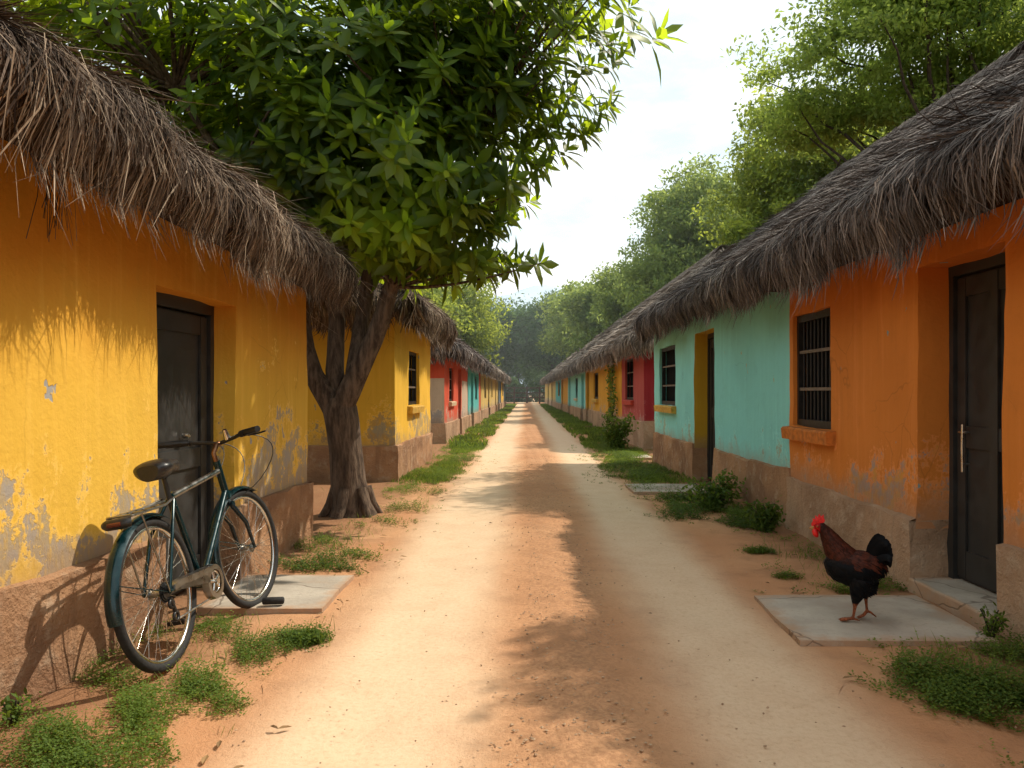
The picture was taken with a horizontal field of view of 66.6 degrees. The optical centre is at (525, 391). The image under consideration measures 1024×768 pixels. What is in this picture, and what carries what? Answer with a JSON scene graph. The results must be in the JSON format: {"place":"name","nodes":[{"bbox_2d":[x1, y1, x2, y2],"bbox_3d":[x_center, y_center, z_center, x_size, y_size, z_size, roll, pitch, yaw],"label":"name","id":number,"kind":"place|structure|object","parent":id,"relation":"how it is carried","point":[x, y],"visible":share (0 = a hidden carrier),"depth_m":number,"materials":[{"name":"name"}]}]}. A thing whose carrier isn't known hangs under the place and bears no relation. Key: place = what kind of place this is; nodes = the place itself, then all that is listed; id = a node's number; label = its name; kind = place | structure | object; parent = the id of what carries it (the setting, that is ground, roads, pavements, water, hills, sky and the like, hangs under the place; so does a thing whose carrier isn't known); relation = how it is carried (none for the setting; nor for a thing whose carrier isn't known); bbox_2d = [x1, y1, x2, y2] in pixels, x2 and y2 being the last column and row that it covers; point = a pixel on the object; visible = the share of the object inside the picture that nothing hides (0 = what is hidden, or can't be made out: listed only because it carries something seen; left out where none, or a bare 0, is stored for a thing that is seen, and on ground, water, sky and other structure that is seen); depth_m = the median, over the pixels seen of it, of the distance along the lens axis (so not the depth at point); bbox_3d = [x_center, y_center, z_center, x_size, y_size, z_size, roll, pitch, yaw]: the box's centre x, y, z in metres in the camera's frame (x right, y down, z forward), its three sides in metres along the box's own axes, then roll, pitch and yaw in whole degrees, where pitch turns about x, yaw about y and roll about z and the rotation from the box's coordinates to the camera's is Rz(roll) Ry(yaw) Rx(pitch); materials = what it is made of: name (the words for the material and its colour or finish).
{"place":"outdoors","nodes":[
{"label":"outdoors","id":0,"kind":"place"},
{"bbox_2d":[10,0,1003,297],"label":"sky","id":1,"kind":"structure","parent":0,"point":[581,225],"materials":[{"name":"white"}]},
{"bbox_2d":[0,393,1023,767],"bbox_3d":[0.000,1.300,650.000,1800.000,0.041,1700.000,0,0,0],"label":"ground","id":2,"kind":"structure","parent":0,"point":[930,737],"depth_m":3.83,"materials":[{"name":"soil"}]},
{"bbox_2d":[0,687,34,725],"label":"leafy bush","id":3,"kind":"object","parent":2,"relation":"on","point":[10,716],"visible":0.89,"depth_m":3.03,"materials":[{"name":"green plant"}]},
{"bbox_2d":[101,426,277,673],"bbox_3d":[-1.726,0.754,4.140,0.638,1.078,1.788,-10,0,2],"label":"bicycle","id":4,"kind":"object","parent":2,"relation":"on","point":[193,578],"visible":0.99,"depth_m":3.83,"materials":[{"name":"metal"}]},
{"bbox_2d":[0,0,399,718],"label":"thatched house","id":5,"kind":"structure","parent":2,"relation":"on","point":[160,280],"depth_m":3.77,"materials":[{"name":"yellow paint"}]},
{"bbox_2d":[156,292,213,595],"bbox_3d":[-2.196,0.330,4.846,0.103,1.900,1.090,0,0,3],"label":"door","id":6,"kind":"structure","parent":5,"relation":"in","point":[185,340],"depth_m":5.04,"materials":[{"name":"paint"}]},
{"bbox_2d":[197,574,353,614],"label":"paving slab","id":7,"kind":"structure","parent":2,"relation":"on","point":[312,594],"depth_m":4.88,"materials":[{"name":"concrete"}]},
{"bbox_2d":[262,597,284,604],"bbox_3d":[-1.500,1.239,4.630,0.124,0.043,0.044,0,0,-7],"label":"rubber grip","id":8,"kind":"object","parent":7,"relation":"on","point":[272,600],"visible":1,"depth_m":4.61,"materials":[{"name":"black rubber"}]},
{"bbox_2d":[0,0,687,519],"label":"broadleaf tree","id":9,"kind":"object","parent":2,"relation":"on","point":[378,158],"visible":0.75,"depth_m":7.14,"materials":[{"name":"green plant"}]},
{"bbox_2d":[307,262,464,481],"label":"thatched house","id":10,"kind":"structure","parent":2,"relation":"on","point":[393,405],"depth_m":11.31,"materials":[{"name":"yellow paint"}]},
{"bbox_2d":[407,351,424,413],"bbox_3d":[-1.907,-0.172,13.049,0.267,1.055,1.282,0,0,0],"label":"window","id":11,"kind":"structure","parent":10,"relation":"in","point":[417,408],"depth_m":13.38,"materials":[{"name":"black metal"}]},
{"bbox_2d":[415,276,482,334],"bbox_3d":[-6.979,-2.892,30.545,10.530,8.795,7.894,0,0,0],"label":"leafy tree","id":12,"kind":"object","parent":2,"relation":"on","point":[434,296],"visible":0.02,"depth_m":31.38,"materials":[{"name":"green plant"}]},
{"bbox_2d":[430,337,484,443],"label":"thatched house","id":13,"kind":"structure","parent":2,"relation":"on","point":[449,397],"depth_m":20.12,"materials":[{"name":"red paint"}]},
{"bbox_2d":[449,368,456,406],"bbox_3d":[-2.043,-0.137,21.250,0.201,1.046,1.280,0,0,1],"label":"window","id":14,"kind":"structure","parent":13,"relation":"in","point":[453,403],"depth_m":21.75,"materials":[{"name":"black metal"}]},
{"bbox_2d":[430,274,513,365],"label":"leafy tree","id":15,"kind":"object","parent":2,"relation":"on","point":[480,340],"visible":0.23,"depth_m":45.82,"materials":[{"name":"green plant"}]},
{"bbox_2d":[464,343,493,426],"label":"thatched house","id":16,"kind":"structure","parent":2,"relation":"on","point":[474,398],"depth_m":29.72,"materials":[{"name":"teal paint"}]},
{"bbox_2d":[0,456,976,767],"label":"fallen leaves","id":17,"kind":"object","parent":2,"relation":"on","point":[204,758],"visible":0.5,"depth_m":3.20,"materials":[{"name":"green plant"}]},
{"bbox_2d":[479,354,506,420],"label":"thatched house","id":18,"kind":"structure","parent":2,"relation":"on","point":[489,397],"depth_m":40.59,"materials":[{"name":"beige paint"}]},
{"bbox_2d":[472,295,531,375],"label":"leafy tree","id":19,"kind":"object","parent":2,"relation":"on","point":[502,351],"visible":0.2,"depth_m":90.10,"materials":[{"name":"green plant"}]},
{"bbox_2d":[498,370,511,409],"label":"thatched house","id":20,"kind":"structure","parent":2,"relation":"on","point":[501,395],"depth_m":57.54,"materials":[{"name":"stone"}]},
{"bbox_2d":[505,387,544,403],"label":"wooden gate","id":21,"kind":"structure","parent":2,"relation":"on","point":[527,397],"depth_m":85.86,"materials":[{"name":"brown wood"}]},
{"bbox_2d":[505,366,546,401],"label":"hedge","id":22,"kind":"object","parent":2,"relation":"on","point":[528,382],"visible":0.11,"depth_m":100.50,"materials":[{"name":"green plant"}]},
{"bbox_2d":[503,293,549,400],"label":"leafy tree","id":23,"kind":"object","parent":2,"relation":"on","point":[520,376],"visible":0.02,"depth_m":107.20,"materials":[{"name":"green plant"}]},
{"bbox_2d":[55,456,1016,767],"bbox_3d":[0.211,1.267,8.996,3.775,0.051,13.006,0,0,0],"label":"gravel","id":24,"kind":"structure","parent":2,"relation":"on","point":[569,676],"depth_m":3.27,"materials":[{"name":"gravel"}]},
{"bbox_2d":[506,288,570,379],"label":"leafy tree","id":25,"kind":"object","parent":2,"relation":"on","point":[529,325],"visible":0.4,"depth_m":88.56,"materials":[{"name":"green plant"}]},
{"bbox_2d":[540,348,579,406],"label":"thatched house","id":26,"kind":"structure","parent":2,"relation":"on","point":[550,393],"depth_m":68.22,"materials":[{"name":"beige paint"}]},
{"bbox_2d":[535,285,589,361],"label":"leafy tree","id":27,"kind":"object","parent":2,"relation":"on","point":[557,335],"visible":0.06,"depth_m":66.75,"materials":[{"name":"green plant"}]},
{"bbox_2d":[548,329,604,411],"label":"thatched house","id":28,"kind":"structure","parent":2,"relation":"on","point":[561,402],"depth_m":51.69,"materials":[{"name":"paint"}]},
{"bbox_2d":[549,277,617,350],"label":"leafy tree","id":29,"kind":"object","parent":2,"relation":"on","point":[584,324],"visible":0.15,"depth_m":53.83,"materials":[{"name":"green plant"}]},
{"bbox_2d":[558,304,639,420],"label":"thatched house","id":30,"kind":"structure","parent":2,"relation":"on","point":[576,406],"depth_m":37.65,"materials":[{"name":"teal paint"}]},
{"bbox_2d":[574,378,577,400],"bbox_3d":[2.487,-0.138,38.300,0.200,1.145,1.780,0,0,0],"label":"window","id":31,"kind":"structure","parent":30,"relation":"in","point":[575,399],"depth_m":39.06,"materials":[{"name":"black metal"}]},
{"bbox_2d":[577,259,633,333],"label":"leafy tree","id":32,"kind":"object","parent":2,"relation":"on","point":[610,306],"visible":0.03,"depth_m":43.45,"materials":[{"name":"green plant"}]},
{"bbox_2d":[594,411,638,449],"bbox_3d":[2.034,0.892,17.358,0.933,0.919,0.779,0,0,37],"label":"leafy bush","id":33,"kind":"object","parent":2,"relation":"on","point":[617,434],"visible":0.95,"depth_m":17.22,"materials":[{"name":"green plant"}]},
{"bbox_2d":[633,455,651,459],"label":"paving slab","id":34,"kind":"structure","parent":2,"relation":"on","point":[648,457],"depth_m":14.93,"materials":[{"name":"concrete"}]},
{"bbox_2d":[570,253,716,431],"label":"thatched house","id":35,"kind":"structure","parent":2,"relation":"on","point":[591,362],"depth_m":26.25,"materials":[{"name":"paint"}]},
{"bbox_2d":[591,373,598,402],"bbox_3d":[2.569,-0.163,28.550,0.198,1.093,1.780,0,0,0],"label":"window","id":36,"kind":"structure","parent":35,"relation":"in","point":[596,399],"depth_m":29.30,"materials":[{"name":"black metal"}]},
{"bbox_2d":[604,362,617,425],"bbox_3d":[2.447,0.040,22.548,0.344,2.533,2.340,0,0,0],"label":"climbing vine","id":37,"kind":"object","parent":35,"relation":"attached to","point":[612,391],"visible":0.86,"depth_m":22.37,"materials":[{"name":"green plant"}]},
{"bbox_2d":[625,484,705,495],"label":"paving slab","id":38,"kind":"structure","parent":2,"relation":"on","point":[662,488],"depth_m":10.19,"materials":[{"name":"concrete"}]},
{"bbox_2d":[601,243,735,448],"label":"thatched house","id":39,"kind":"structure","parent":2,"relation":"on","point":[637,383],"depth_m":18.47,"materials":[{"name":"paint"}]},
{"bbox_2d":[622,358,633,404],"bbox_3d":[2.679,-0.267,19.999,0.269,1.205,1.582,0,0,0],"label":"window","id":40,"kind":"structure","parent":39,"relation":"in","point":[629,401],"depth_m":20.51,"materials":[{"name":"black metal"}]},
{"bbox_2d":[606,152,749,317],"bbox_3d":[8.592,-4.782,36.844,9.823,12.572,8.145,0,0,0],"label":"leafy tree","id":41,"kind":"object","parent":2,"relation":"on","point":[675,247],"visible":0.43,"depth_m":35.18,"materials":[{"name":"green plant"}]},
{"bbox_2d":[675,468,747,509],"bbox_3d":[2.105,1.106,8.654,0.814,0.502,0.818,0,0,0],"label":"leafy bush","id":42,"kind":"object","parent":2,"relation":"on","point":[722,489],"visible":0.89,"depth_m":8.64,"materials":[{"name":"green plant"}]},
{"bbox_2d":[734,544,781,554],"bbox_3d":[1.871,1.268,6.311,0.383,0.072,0.257,0,0,13],"label":"weed tuft","id":43,"kind":"object","parent":2,"relation":"on","point":[758,549],"visible":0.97,"depth_m":6.28,"materials":[{"name":"green plant"}]},
{"bbox_2d":[743,495,786,532],"bbox_3d":[2.219,1.147,7.272,0.395,0.402,0.322,0,0,28],"label":"leafy bush","id":44,"kind":"object","parent":2,"relation":"on","point":[763,519],"visible":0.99,"depth_m":7.24,"materials":[{"name":"green plant"}]},
{"bbox_2d":[771,569,804,579],"bbox_3d":[1.831,1.267,5.461,0.218,0.076,0.198,0,0,-14],"label":"weed tuft","id":45,"kind":"object","parent":2,"relation":"on","point":[785,573],"visible":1,"depth_m":5.44,"materials":[{"name":"green plant"}]},
{"bbox_2d":[690,81,888,252],"bbox_3d":[9.217,-3.582,22.120,9.023,10.168,6.249,0,0,0],"label":"leafy tree","id":46,"kind":"object","parent":2,"relation":"on","point":[772,181],"visible":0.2,"depth_m":21.12,"materials":[{"name":"green plant"}]},
{"bbox_2d":[619,42,1023,527],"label":"thatched house","id":47,"kind":"structure","parent":2,"relation":"on","point":[721,395],"depth_m":9.53,"materials":[{"name":"teal paint"}]},
{"bbox_2d":[654,345,675,413],"bbox_3d":[2.427,-0.218,13.261,0.240,1.145,1.480,0,0,-1],"label":"window","id":48,"kind":"structure","parent":47,"relation":"in","point":[671,368],"depth_m":13.58,"materials":[{"name":"black metal"}]},
{"bbox_2d":[707,332,714,478],"bbox_3d":[2.685,0.190,10.767,0.080,2.120,1.160,0,0,-1],"label":"door","id":49,"kind":"structure","parent":47,"relation":"in","point":[711,354],"depth_m":11.21,"materials":[{"name":"paint"}]},
{"bbox_2d":[702,48,1023,645],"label":"thatched house","id":50,"kind":"structure","parent":2,"relation":"on","point":[897,271],"depth_m":5.12,"materials":[{"name":"orange paint"}]},
{"bbox_2d":[781,308,835,445],"bbox_3d":[2.558,-0.140,6.928,0.252,1.180,1.042,0,0,0],"label":"window","id":51,"kind":"structure","parent":50,"relation":"in","point":[818,367],"depth_m":7.00,"materials":[{"name":"black metal"}]},
{"bbox_2d":[947,252,1005,592],"bbox_3d":[2.809,0.183,4.674,0.132,2.065,0.961,0,0,0],"label":"door","id":52,"kind":"structure","parent":50,"relation":"in","point":[977,289],"depth_m":4.87,"materials":[{"name":"paint"}]},
{"bbox_2d":[720,0,1023,166],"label":"feathery tree","id":53,"kind":"object","parent":2,"relation":"on","point":[906,30],"visible":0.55,"depth_m":12.95,"materials":[{"name":"green plant"}]},
{"bbox_2d":[754,595,998,649],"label":"paving slab","id":54,"kind":"structure","parent":2,"relation":"on","point":[807,620],"depth_m":4.29,"materials":[{"name":"concrete"}]},
{"bbox_2d":[809,514,892,620],"bbox_3d":[1.802,0.973,4.334,0.432,0.576,0.195,0,0,23],"label":"rooster","id":55,"kind":"object","parent":54,"relation":"on","point":[860,573],"visible":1,"depth_m":4.27},
{"bbox_2d":[976,602,1009,641],"bbox_3d":[2.436,1.216,4.043,0.165,0.232,0.199,0,0,0],"label":"leafy bush","id":56,"kind":"object","parent":2,"relation":"on","point":[995,623],"visible":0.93,"depth_m":4.03,"materials":[{"name":"green plant"}]},
{"bbox_2d":[0,403,1023,767],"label":"grass","id":57,"kind":"structure","parent":0,"point":[956,689],"depth_m":3.48,"materials":[{"name":"green plant"}]},
{"bbox_2d":[176,403,934,767],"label":"dirt road","id":58,"kind":"structure","parent":0,"point":[366,665],"depth_m":3.72,"materials":[{"name":"soil"}]},
{"bbox_2d":[270,614,335,650],"bbox_3d":[-1.155,1.244,4.056,0.356,0.115,0.372,0,0,0],"label":"weed tuft","id":59,"kind":"object","parent":58,"relation":"on","point":[307,637],"visible":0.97,"depth_m":4.03,"materials":[{"name":"green plant"}]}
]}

